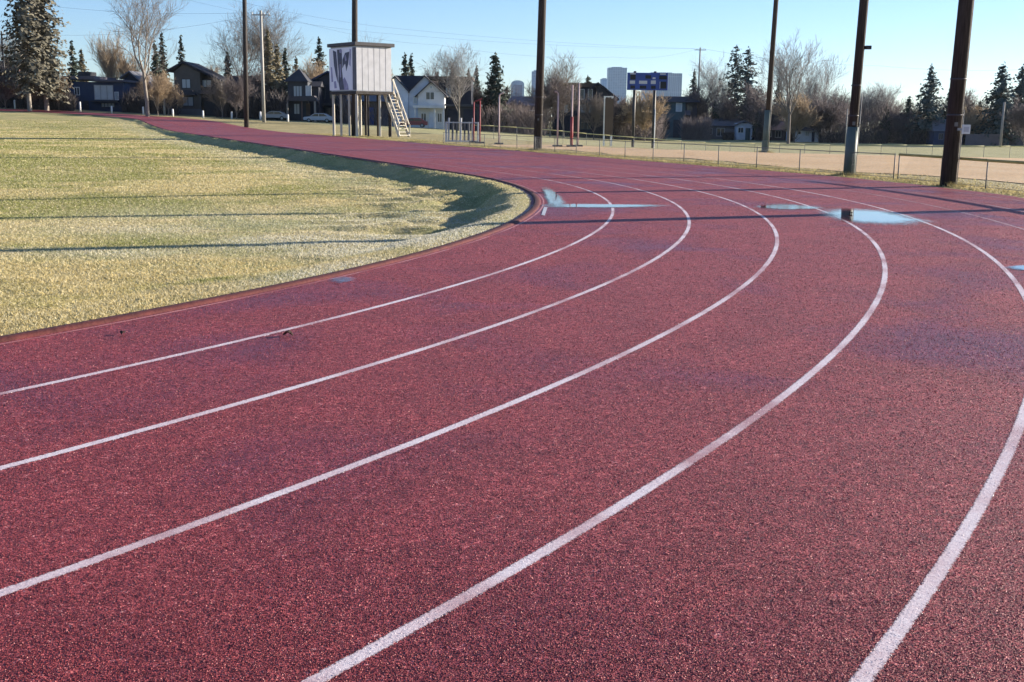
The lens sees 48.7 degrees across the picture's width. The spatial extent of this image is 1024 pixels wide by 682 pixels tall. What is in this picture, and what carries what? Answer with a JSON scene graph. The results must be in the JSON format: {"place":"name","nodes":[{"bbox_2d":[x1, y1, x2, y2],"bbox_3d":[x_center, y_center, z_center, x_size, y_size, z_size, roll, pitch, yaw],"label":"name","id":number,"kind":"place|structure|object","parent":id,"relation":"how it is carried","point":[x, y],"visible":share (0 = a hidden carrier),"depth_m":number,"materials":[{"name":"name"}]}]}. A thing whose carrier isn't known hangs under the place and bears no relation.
{"place":"outdoors","nodes":[
{"label":"outdoors","id":0,"kind":"place"},
{"bbox_2d":[0,109,1023,681],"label":"running track","id":1,"kind":"structure","parent":0,"point":[676,219],"depth_m":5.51,"materials":[{"name":"red rubber"}]},
{"bbox_2d":[0,111,540,342],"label":"kerb","id":2,"kind":"structure","parent":1,"relation":"on","point":[146,312],"depth_m":10.25,"materials":[{"name":"concrete"}]},
{"bbox_2d":[0,120,543,344],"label":"lane line","id":3,"kind":"object","parent":1,"relation":"on","point":[286,288],"visible":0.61,"depth_m":9.97,"materials":[{"name":"paint"}]},
{"bbox_2d":[0,118,614,394],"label":"lane line","id":4,"kind":"object","parent":1,"relation":"on","point":[248,338],"visible":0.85,"depth_m":8.52,"materials":[{"name":"paint"}]},
{"bbox_2d":[0,111,690,469],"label":"lane line","id":5,"kind":"object","parent":1,"relation":"on","point":[6,466],"visible":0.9,"depth_m":6.70,"materials":[{"name":"paint"}]},
{"bbox_2d":[0,110,778,595],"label":"lane line","id":6,"kind":"object","parent":1,"relation":"on","point":[252,502],"visible":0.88,"depth_m":4.98,"materials":[{"name":"paint"}]},
{"bbox_2d":[50,111,887,681],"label":"lane line","id":7,"kind":"object","parent":1,"relation":"on","point":[364,653],"visible":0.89,"depth_m":4.25,"materials":[{"name":"paint"}]},
{"bbox_2d":[7,109,1023,229],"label":"lane line","id":8,"kind":"object","parent":1,"relation":"on","point":[798,183],"visible":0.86,"depth_m":23.94,"materials":[{"name":"paint"}]},
{"bbox_2d":[57,111,1023,681],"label":"lane line","id":9,"kind":"object","parent":1,"relation":"on","point":[911,611],"visible":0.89,"depth_m":4.00,"materials":[{"name":"paint"}]},
{"bbox_2d":[544,189,563,205],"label":"puddle","id":10,"kind":"object","parent":1,"relation":"on","point":[553,197],"visible":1,"depth_m":21.92,"materials":[{"name":"blue liquid"}]},
{"bbox_2d":[547,204,660,206],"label":"puddle","id":11,"kind":"object","parent":1,"relation":"on","point":[596,205],"visible":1,"depth_m":20.16,"materials":[{"name":"blue liquid"}]},
{"bbox_2d":[762,204,816,208],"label":"puddle","id":12,"kind":"object","parent":1,"relation":"on","point":[782,206],"visible":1,"depth_m":20.36,"materials":[{"name":"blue liquid"}]},
{"bbox_2d":[830,209,920,223],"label":"puddle","id":13,"kind":"object","parent":1,"relation":"on","point":[862,216],"visible":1,"depth_m":18.40,"materials":[{"name":"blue liquid"}]},
{"bbox_2d":[0,107,1023,335],"bbox_3d":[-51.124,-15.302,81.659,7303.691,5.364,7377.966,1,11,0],"label":"ground","id":14,"kind":"structure","parent":0,"point":[428,134],"depth_m":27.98,"materials":[{"name":"green plant"}]},
{"bbox_2d":[0,64,19,108],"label":"bare tree","id":15,"kind":"object","parent":14,"relation":"on","point":[5,90],"visible":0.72,"depth_m":175.19,"materials":[{"name":"brown plant"}]},
{"bbox_2d":[0,0,52,110],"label":"spruce tree","id":16,"kind":"object","parent":14,"relation":"on","point":[25,63],"visible":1,"depth_m":170.22,"materials":[{"name":"green plant"}]},
{"bbox_2d":[11,0,77,110],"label":"spruce tree","id":17,"kind":"object","parent":14,"relation":"on","point":[45,30],"visible":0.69,"depth_m":175.13,"materials":[{"name":"green plant"}]},
{"bbox_2d":[63,40,80,81],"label":"spruce tree","id":18,"kind":"object","parent":14,"relation":"on","point":[74,65],"visible":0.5,"depth_m":199.26,"materials":[{"name":"green plant"}]},
{"bbox_2d":[62,72,138,111],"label":"blue house","id":19,"kind":"structure","parent":14,"relation":"on","point":[97,93],"depth_m":191.69,"materials":[{"name":"wood"}]},
{"bbox_2d":[94,85,113,99],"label":"window","id":20,"kind":"structure","parent":19,"relation":"in","point":[101,92],"depth_m":191.58,"materials":[{"name":"glass"}]},
{"bbox_2d":[84,23,132,79],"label":"bare tree","id":21,"kind":"object","parent":14,"relation":"on","point":[107,55],"visible":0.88,"depth_m":205.46,"materials":[{"name":"brown plant"}]},
{"bbox_2d":[108,46,142,79],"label":"bare tree","id":22,"kind":"object","parent":14,"relation":"on","point":[126,67],"visible":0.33,"depth_m":206.80,"materials":[{"name":"brown plant"}]},
{"bbox_2d":[119,71,153,94],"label":"dark gabled house","id":23,"kind":"structure","parent":14,"relation":"on","point":[132,75],"depth_m":198.08,"materials":[{"name":"black paint"}]},
{"bbox_2d":[99,0,187,116],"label":"bare tree","id":24,"kind":"object","parent":14,"relation":"on","point":[143,18],"visible":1,"depth_m":166.28,"materials":[{"name":"brown plant"}]},
{"bbox_2d":[0,84,290,119],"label":"brush","id":25,"kind":"object","parent":14,"relation":"on","point":[129,103],"visible":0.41,"depth_m":186.11,"materials":[{"name":"brown plant"}]},
{"bbox_2d":[134,68,173,115],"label":"bare tree","id":26,"kind":"object","parent":14,"relation":"on","point":[160,83],"visible":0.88,"depth_m":176.52,"materials":[{"name":"brown plant"}]},
{"bbox_2d":[150,40,162,80],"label":"spruce tree","id":27,"kind":"object","parent":14,"relation":"on","point":[154,63],"visible":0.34,"depth_m":208.88,"materials":[{"name":"green plant"}]},
{"bbox_2d":[156,32,172,83],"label":"spruce tree","id":28,"kind":"object","parent":14,"relation":"on","point":[162,52],"visible":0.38,"depth_m":211.49,"materials":[{"name":"green plant"}]},
{"bbox_2d":[152,76,187,115],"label":"bare tree","id":29,"kind":"object","parent":14,"relation":"on","point":[170,95],"visible":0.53,"depth_m":180.13,"materials":[{"name":"brown plant"}]},
{"bbox_2d":[166,61,229,115],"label":"brown gabled house","id":30,"kind":"structure","parent":14,"relation":"on","point":[192,79],"depth_m":195.64,"materials":[{"name":"wood"}]},
{"bbox_2d":[201,76,233,117],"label":"bare tree","id":31,"kind":"object","parent":14,"relation":"on","point":[219,91],"visible":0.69,"depth_m":181.44,"materials":[{"name":"brown plant"}]},
{"bbox_2d":[220,72,257,119],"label":"bare tree","id":32,"kind":"object","parent":14,"relation":"on","point":[235,93],"visible":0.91,"depth_m":173.79,"materials":[{"name":"brown plant"}]},
{"bbox_2d":[242,0,248,126],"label":"light pole","id":33,"kind":"object","parent":14,"relation":"on","point":[245,70],"visible":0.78,"depth_m":132.16,"materials":[{"name":"brown wood"}]},
{"bbox_2d":[203,0,290,83],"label":"bare tree","id":34,"kind":"object","parent":14,"relation":"on","point":[250,51],"visible":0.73,"depth_m":198.18,"materials":[{"name":"brown plant"}]},
{"bbox_2d":[233,62,272,114],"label":"bare tree","id":35,"kind":"object","parent":14,"relation":"on","point":[255,80],"visible":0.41,"depth_m":190.20,"materials":[{"name":"brown plant"}]},
{"bbox_2d":[251,10,269,121],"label":"utility pole","id":36,"kind":"object","parent":14,"relation":"on","point":[262,75],"visible":0.91,"depth_m":161.43,"materials":[{"name":"grey wood"}]},
{"bbox_2d":[256,29,284,110],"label":"spruce tree","id":37,"kind":"object","parent":14,"relation":"on","point":[273,81],"visible":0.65,"depth_m":190.29,"materials":[{"name":"green plant"}]},
{"bbox_2d":[229,0,312,76],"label":"bare tree","id":38,"kind":"object","parent":14,"relation":"on","point":[276,36],"visible":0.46,"depth_m":202.56,"materials":[{"name":"grey plant"}]},
{"bbox_2d":[272,44,287,112],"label":"spruce tree","id":39,"kind":"object","parent":14,"relation":"on","point":[278,59],"visible":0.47,"depth_m":193.42,"materials":[{"name":"green plant"}]},
{"bbox_2d":[284,69,325,121],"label":"turret house","id":40,"kind":"structure","parent":14,"relation":"on","point":[305,96],"depth_m":188.01,"materials":[{"name":"stone"}]},
{"bbox_2d":[287,53,327,91],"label":"bare tree","id":41,"kind":"object","parent":14,"relation":"on","point":[310,71],"visible":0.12,"depth_m":215.03,"materials":[{"name":"brown plant"}]},
{"bbox_2d":[303,113,331,122],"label":"parked car","id":42,"kind":"object","parent":14,"relation":"on","point":[327,118],"visible":0.94,"depth_m":179.73,"materials":[{"name":"blue paint"}]},
{"bbox_2d":[310,36,328,72],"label":"spruce tree","id":43,"kind":"object","parent":14,"relation":"on","point":[319,52],"visible":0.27,"depth_m":218.29,"materials":[{"name":"green plant"}]},
{"bbox_2d":[312,71,347,122],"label":"navy gabled house","id":44,"kind":"structure","parent":14,"relation":"on","point":[324,77],"depth_m":193.61,"materials":[{"name":"wood"}]},
{"bbox_2d":[351,0,357,135],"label":"light pole","id":45,"kind":"object","parent":14,"relation":"on","point":[354,32],"visible":0.51,"depth_m":89.87,"materials":[{"name":"brown wood"}]},
{"bbox_2d":[327,42,409,136],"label":"press box","id":46,"kind":"object","parent":14,"relation":"on","point":[359,68],"visible":0.95,"depth_m":91.04,"materials":[{"name":"white wood"}]},
{"bbox_2d":[68,88,670,139],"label":"brush","id":47,"kind":"object","parent":14,"relation":"on","point":[663,127],"visible":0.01,"depth_m":218.37,"materials":[{"name":"plant"}]},
{"bbox_2d":[346,95,393,125],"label":"brown garage","id":48,"kind":"structure","parent":14,"relation":"on","point":[372,98],"depth_m":184.33,"materials":[{"name":"metal"}]},
{"bbox_2d":[391,75,448,128],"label":"white house","id":49,"kind":"structure","parent":14,"relation":"on","point":[420,98],"depth_m":183.84,"materials":[{"name":"white wood"}]},
{"bbox_2d":[417,40,488,130],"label":"bare tree","id":50,"kind":"object","parent":14,"relation":"on","point":[451,66],"visible":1,"depth_m":167.27,"materials":[{"name":"brown plant"}]},
{"bbox_2d":[428,76,481,130],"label":"flat roofed house","id":51,"kind":"structure","parent":14,"relation":"on","point":[466,107],"depth_m":185.43,"materials":[{"name":"stone"}]},
{"bbox_2d":[463,109,476,129],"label":"garage door","id":52,"kind":"structure","parent":51,"relation":"in","point":[467,113],"depth_m":185.15,"materials":[{"name":"metal"}]},
{"bbox_2d":[445,118,478,141],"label":"barrier rack","id":53,"kind":"object","parent":14,"relation":"on","point":[460,139],"visible":0.83,"depth_m":73.06,"materials":[{"name":"grey metal"}]},
{"bbox_2d":[473,83,517,113],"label":"bare tree","id":54,"kind":"object","parent":14,"relation":"on","point":[477,94],"visible":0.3,"depth_m":199.42,"materials":[{"name":"brown plant"}]},
{"bbox_2d":[482,52,514,131],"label":"spruce tree","id":55,"kind":"object","parent":14,"relation":"on","point":[494,91],"visible":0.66,"depth_m":192.77,"materials":[{"name":"green plant"}]},
{"bbox_2d":[511,80,523,95],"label":"office tower","id":56,"kind":"structure","parent":14,"relation":"on","point":[518,84],"depth_m":2927.08,"materials":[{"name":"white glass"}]},
{"bbox_2d":[335,95,714,140],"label":"brush","id":57,"kind":"object","parent":14,"relation":"on","point":[690,128],"visible":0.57,"depth_m":193.56,"materials":[{"name":"plant"}]},
{"bbox_2d":[507,96,543,132],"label":"pink roofed house","id":58,"kind":"structure","parent":14,"relation":"on","point":[522,99],"depth_m":204.88,"materials":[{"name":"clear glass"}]},
{"bbox_2d":[533,0,545,149],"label":"light pole","id":59,"kind":"object","parent":14,"relation":"on","point":[539,97],"visible":0.87,"depth_m":54.89,"materials":[{"name":"brown wood"}]},
{"bbox_2d":[524,69,581,136],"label":"bare tree","id":60,"kind":"object","parent":14,"relation":"on","point":[550,98],"visible":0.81,"depth_m":181.17,"materials":[{"name":"brown plant"}]},
{"bbox_2d":[535,46,587,137],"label":"bare tree","id":61,"kind":"object","parent":14,"relation":"on","point":[559,76],"visible":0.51,"depth_m":184.07,"materials":[{"name":"grey plant"}]},
{"bbox_2d":[552,82,618,138],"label":"house","id":62,"kind":"structure","parent":14,"relation":"on","point":[587,89],"depth_m":207.82,"materials":[{"name":"grey"}]},
{"bbox_2d":[570,91,603,138],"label":"bare tree","id":63,"kind":"object","parent":14,"relation":"on","point":[597,111],"visible":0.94,"depth_m":195.57,"materials":[{"name":"brown plant"}]},
{"bbox_2d":[603,96,613,145],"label":"notice board","id":64,"kind":"object","parent":14,"relation":"on","point":[608,117],"visible":0.82,"depth_m":109.75,"materials":[{"name":"white paint"}]},
{"bbox_2d":[607,67,626,103],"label":"office tower","id":65,"kind":"structure","parent":14,"relation":"on","point":[616,80],"depth_m":2925.57,"materials":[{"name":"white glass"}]},
{"bbox_2d":[602,94,636,139],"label":"bare tree","id":66,"kind":"object","parent":14,"relation":"on","point":[621,118],"visible":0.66,"depth_m":202.46,"materials":[{"name":"brown plant"}]},
{"bbox_2d":[615,90,671,140],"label":"bare tree","id":67,"kind":"object","parent":14,"relation":"on","point":[643,115],"visible":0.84,"depth_m":199.24,"materials":[{"name":"brown plant"}]},
{"bbox_2d":[627,71,667,147],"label":"scoreboard","id":68,"kind":"object","parent":14,"relation":"on","point":[654,81],"visible":0.9,"depth_m":124.86,"materials":[{"name":"blue metal"}]},
{"bbox_2d":[641,72,681,102],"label":"office tower","id":69,"kind":"structure","parent":14,"relation":"on","point":[674,84],"depth_m":2947.68,"materials":[{"name":"grey concrete"}]},
{"bbox_2d":[303,133,1023,196],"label":"grass","id":70,"kind":"structure","parent":14,"relation":"on","point":[825,172],"depth_m":39.06,"materials":[{"name":"green plant"}]},
{"bbox_2d":[443,132,895,177],"bbox_3d":[3.276,-8.423,49.307,0.312,0.765,40.434,-4,12,-21],"label":"chain link fence","id":71,"kind":"object","parent":14,"relation":"on","point":[718,163],"visible":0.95,"depth_m":41.63,"materials":[{"name":"metal"}]},
{"bbox_2d":[656,96,699,137],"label":"teal house","id":72,"kind":"structure","parent":14,"relation":"on","point":[680,106],"depth_m":253.21,"materials":[{"name":"white paint"}]},
{"bbox_2d":[682,82,723,119],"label":"bare tree","id":73,"kind":"object","parent":14,"relation":"on","point":[702,109],"visible":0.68,"depth_m":255.33,"materials":[{"name":"grey plant"}]},
{"bbox_2d":[689,51,744,111],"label":"bare tree","id":74,"kind":"object","parent":14,"relation":"on","point":[714,86],"visible":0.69,"depth_m":256.94,"materials":[{"name":"grey plant"}]},
{"bbox_2d":[707,91,740,120],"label":"bare tree","id":75,"kind":"object","parent":14,"relation":"on","point":[723,110],"visible":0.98,"depth_m":249.02,"materials":[{"name":"grey plant"}]},
{"bbox_2d":[704,117,755,139],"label":"long low house","id":76,"kind":"structure","parent":14,"relation":"on","point":[742,129],"depth_m":247.50,"materials":[{"name":"white paint"}]},
{"bbox_2d":[719,45,744,116],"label":"spruce tree","id":77,"kind":"object","parent":14,"relation":"on","point":[736,60],"visible":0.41,"depth_m":254.96,"materials":[{"name":"green plant"}]},
{"bbox_2d":[726,46,762,120],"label":"spruce tree","id":78,"kind":"object","parent":14,"relation":"on","point":[746,75],"visible":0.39,"depth_m":250.85,"materials":[{"name":"green plant"}]},
{"bbox_2d":[471,125,1023,157],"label":"chain link fence","id":79,"kind":"object","parent":14,"relation":"on","point":[749,143],"visible":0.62,"depth_m":86.78,"materials":[{"name":"metal"}]},
{"bbox_2d":[528,148,972,186],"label":"weeds","id":80,"kind":"object","parent":14,"relation":"on","point":[937,184],"visible":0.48,"depth_m":32.56,"materials":[{"name":"green plant"}]},
{"bbox_2d":[738,79,779,123],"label":"bare tree","id":81,"kind":"object","parent":14,"relation":"on","point":[754,98],"visible":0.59,"depth_m":243.86,"materials":[{"name":"grey plant"}]},
{"bbox_2d":[751,102,782,140],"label":"bare tree","id":82,"kind":"object","parent":14,"relation":"on","point":[774,121],"visible":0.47,"depth_m":238.66,"materials":[{"name":"grey plant"}]},
{"bbox_2d":[761,0,778,152],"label":"light pole","id":83,"kind":"object","parent":14,"relation":"on","point":[766,129],"visible":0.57,"depth_m":60.36,"materials":[{"name":"brown wood"}]},
{"bbox_2d":[763,121,785,140],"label":"pink roofed bungalow","id":84,"kind":"object","parent":14,"relation":"on","point":[777,133],"visible":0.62,"depth_m":243.91,"materials":[{"name":"white paint"}]},
{"bbox_2d":[750,29,832,143],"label":"bare tree","id":85,"kind":"object","parent":14,"relation":"on","point":[783,77],"visible":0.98,"depth_m":199.00,"materials":[{"name":"brown plant"}]},
{"bbox_2d":[785,125,818,141],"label":"white house","id":86,"kind":"structure","parent":14,"relation":"on","point":[804,134],"depth_m":230.21,"materials":[{"name":"paint"}]},
{"bbox_2d":[771,92,838,141],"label":"bare tree","id":87,"kind":"object","parent":14,"relation":"on","point":[801,111],"visible":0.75,"depth_m":220.09,"materials":[{"name":"brown plant"}]},
{"bbox_2d":[772,49,849,127],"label":"bare tree","id":88,"kind":"object","parent":14,"relation":"on","point":[811,93],"visible":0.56,"depth_m":228.89,"materials":[{"name":"grey plant"}]},
{"bbox_2d":[807,96,848,142],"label":"bare tree","id":89,"kind":"object","parent":14,"relation":"on","point":[830,116],"visible":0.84,"depth_m":222.16,"materials":[{"name":"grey plant"}]},
{"bbox_2d":[697,124,969,144],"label":"brush","id":90,"kind":"object","parent":14,"relation":"on","point":[908,138],"visible":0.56,"depth_m":221.49,"materials":[{"name":"plant"}]},
{"bbox_2d":[698,92,970,142],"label":"brush","id":91,"kind":"object","parent":14,"relation":"on","point":[865,122],"visible":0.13,"depth_m":231.03,"materials":[{"name":"brown plant"}]},
{"bbox_2d":[843,0,871,175],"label":"light pole","id":92,"kind":"object","parent":14,"relation":"on","point":[852,137],"visible":0.84,"depth_m":32.42,"materials":[{"name":"brown wood"}]},
{"bbox_2d":[859,79,901,139],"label":"bare tree","id":93,"kind":"object","parent":14,"relation":"on","point":[870,102],"visible":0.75,"depth_m":235.97,"materials":[{"name":"grey plant"}]},
{"bbox_2d":[871,106,894,142],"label":"spruce tree","id":94,"kind":"object","parent":14,"relation":"on","point":[887,122],"visible":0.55,"depth_m":232.92,"materials":[{"name":"green plant"}]},
{"bbox_2d":[889,107,916,142],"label":"bare tree","id":95,"kind":"object","parent":14,"relation":"on","point":[895,116],"visible":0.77,"depth_m":228.86,"materials":[{"name":"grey plant"}]},
{"bbox_2d":[903,64,946,144],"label":"spruce tree","id":96,"kind":"object","parent":14,"relation":"on","point":[929,109],"visible":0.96,"depth_m":216.37,"materials":[{"name":"green plant"}]},
{"bbox_2d":[919,119,962,144],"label":"grey roofed house","id":97,"kind":"structure","parent":14,"relation":"on","point":[936,133],"depth_m":214.66,"materials":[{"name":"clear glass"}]},
{"bbox_2d":[940,0,974,186],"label":"light pole","id":98,"kind":"object","parent":14,"relation":"on","point":[954,127],"visible":0.94,"depth_m":27.21,"materials":[{"name":"brown wood"}]},
{"bbox_2d":[897,153,1023,191],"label":"chain link fence","id":99,"kind":"object","parent":14,"relation":"on","point":[987,161],"visible":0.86,"depth_m":27.10,"materials":[{"name":"metal"}]},
{"bbox_2d":[962,104,994,133],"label":"bare tree","id":100,"kind":"object","parent":14,"relation":"on","point":[971,117],"visible":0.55,"depth_m":217.19,"materials":[{"name":"grey plant"}]},
{"bbox_2d":[965,134,999,145],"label":"board fence","id":101,"kind":"object","parent":14,"relation":"on","point":[984,140],"visible":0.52,"depth_m":208.59,"materials":[{"name":"grey wood"}]},
{"bbox_2d":[971,61,1021,145],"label":"spruce tree","id":102,"kind":"object","parent":14,"relation":"on","point":[1000,93],"visible":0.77,"depth_m":209.56,"materials":[{"name":"green plant"}]},
{"bbox_2d":[997,95,1023,145],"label":"bare tree","id":103,"kind":"object","parent":14,"relation":"on","point":[1017,116],"visible":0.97,"depth_m":205.74,"materials":[{"name":"grey plant"}]},
{"bbox_2d":[1008,63,1023,120],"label":"spruce tree","id":104,"kind":"object","parent":14,"relation":"on","point":[1019,89],"visible":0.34,"depth_m":214.12,"materials":[{"name":"green plant"}]},
{"bbox_2d":[0,0,1023,123],"label":"sky","id":105,"kind":"structure","parent":0,"point":[908,35],"materials":[{"name":"blue"}]},
{"bbox_2d":[493,145,1023,182],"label":"dirt","id":106,"kind":"structure","parent":0,"point":[831,164],"depth_m":44.58,"materials":[{"name":"beige soil"}]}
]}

